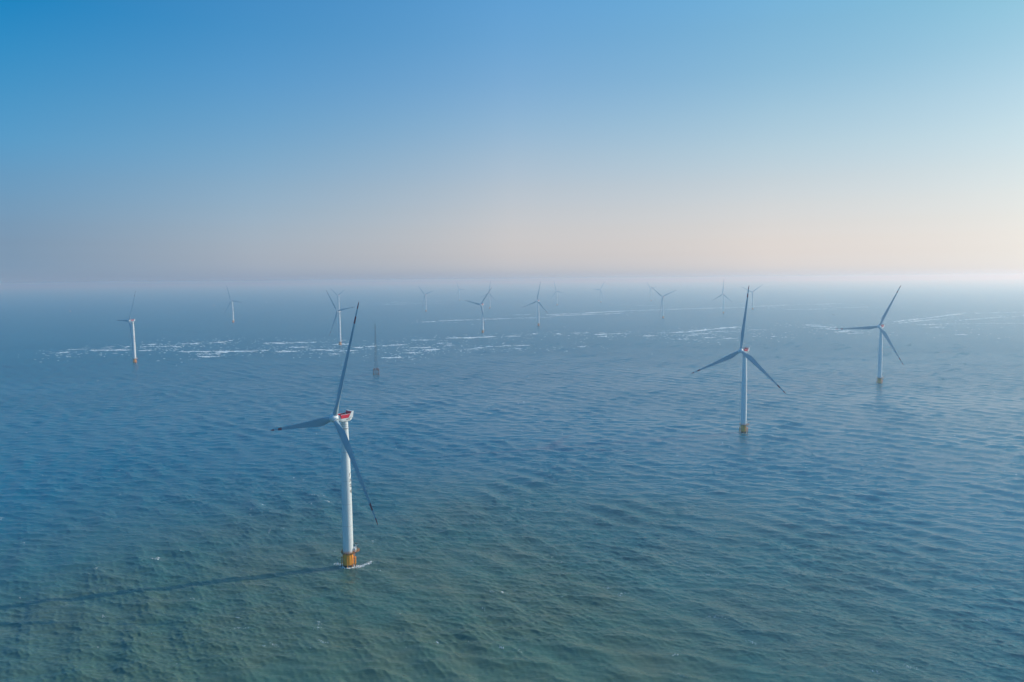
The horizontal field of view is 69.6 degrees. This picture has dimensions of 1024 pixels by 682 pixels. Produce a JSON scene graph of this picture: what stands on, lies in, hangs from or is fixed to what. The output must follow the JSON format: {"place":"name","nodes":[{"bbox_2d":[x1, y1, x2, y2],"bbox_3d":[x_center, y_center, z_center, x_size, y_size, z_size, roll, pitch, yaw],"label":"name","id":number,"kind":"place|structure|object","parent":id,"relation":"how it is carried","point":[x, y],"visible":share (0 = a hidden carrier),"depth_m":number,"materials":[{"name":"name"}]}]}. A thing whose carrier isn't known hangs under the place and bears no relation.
{"place":"outdoors","nodes":[
{"label":"outdoors","id":0,"kind":"place"},
{"bbox_2d":[0,279,1023,681],"bbox_3d":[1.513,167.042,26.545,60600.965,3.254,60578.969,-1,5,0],"label":"sea","id":1,"kind":"structure","parent":0,"point":[646,479],"depth_m":606.36,"materials":[{"name":"liquid"}]},
{"bbox_2d":[118,295,137,362],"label":"wind turbine","id":2,"kind":"object","parent":1,"relation":"in","point":[133,343],"visible":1,"depth_m":1540.38,"materials":[{"name":"white metal"}]},
{"bbox_2d":[225,285,237,322],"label":"wind turbine","id":3,"kind":"object","parent":1,"relation":"in","point":[233,320],"visible":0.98,"depth_m":3028.18,"materials":[{"name":"white metal"}]},
{"bbox_2d":[271,302,377,567],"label":"wind turbine","id":4,"kind":"object","parent":1,"relation":"in","point":[348,551],"visible":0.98,"depth_m":429.65,"materials":[{"name":"white metal"}]},
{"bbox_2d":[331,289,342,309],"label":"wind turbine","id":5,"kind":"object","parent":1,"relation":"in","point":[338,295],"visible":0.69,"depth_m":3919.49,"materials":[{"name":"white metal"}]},
{"bbox_2d":[327,292,352,344],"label":"wind turbine","id":6,"kind":"object","parent":1,"relation":"in","point":[339,325],"visible":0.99,"depth_m":1920.70,"materials":[{"name":"white metal"}]},
{"bbox_2d":[373,328,378,374],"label":"lattice mast","id":7,"kind":"object","parent":1,"relation":"in","point":[374,369],"visible":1,"depth_m":1316.15,"materials":[{"name":"grey metal"}]},
{"bbox_2d":[419,287,431,311],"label":"wind turbine","id":8,"kind":"object","parent":1,"relation":"in","point":[425,299],"visible":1,"depth_m":3912.39,"materials":[{"name":"white metal"}]},
{"bbox_2d":[465,289,490,332],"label":"wind turbine","id":9,"kind":"object","parent":1,"relation":"in","point":[482,304],"visible":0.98,"depth_m":2312.29,"materials":[{"name":"white metal"}]},
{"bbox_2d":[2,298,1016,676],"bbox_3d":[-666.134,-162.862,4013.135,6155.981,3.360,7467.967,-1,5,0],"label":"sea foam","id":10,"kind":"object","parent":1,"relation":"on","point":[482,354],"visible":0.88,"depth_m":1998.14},
{"bbox_2d":[524,286,545,325],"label":"wind turbine","id":11,"kind":"object","parent":1,"relation":"in","point":[538,323],"visible":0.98,"depth_m":2629.49,"materials":[{"name":"white metal"}]},
{"bbox_2d":[654,289,675,317],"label":"wind turbine","id":12,"kind":"object","parent":1,"relation":"in","point":[663,303],"visible":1,"depth_m":3054.23,"materials":[{"name":"white metal"}]},
{"bbox_2d":[713,283,731,313],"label":"wind turbine","id":13,"kind":"object","parent":1,"relation":"in","point":[723,299],"visible":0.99,"depth_m":3416.53,"materials":[{"name":"white metal"}]},
{"bbox_2d":[691,287,785,432],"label":"wind turbine","id":14,"kind":"object","parent":1,"relation":"in","point":[744,351],"visible":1,"depth_m":794.07,"materials":[{"name":"white metal"}]},
{"bbox_2d":[744,285,761,309],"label":"wind turbine","id":15,"kind":"object","parent":1,"relation":"in","point":[752,296],"visible":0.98,"depth_m":3787.09,"materials":[{"name":"white metal"}]},
{"bbox_2d":[841,286,902,383],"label":"wind turbine","id":16,"kind":"object","parent":1,"relation":"in","point":[880,377],"visible":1,"depth_m":1148.15,"materials":[{"name":"white metal"}]},
{"bbox_2d":[0,0,1023,288],"label":"sky","id":17,"kind":"structure","parent":0,"point":[144,143],"materials":[{"name":"blue"}]}
]}

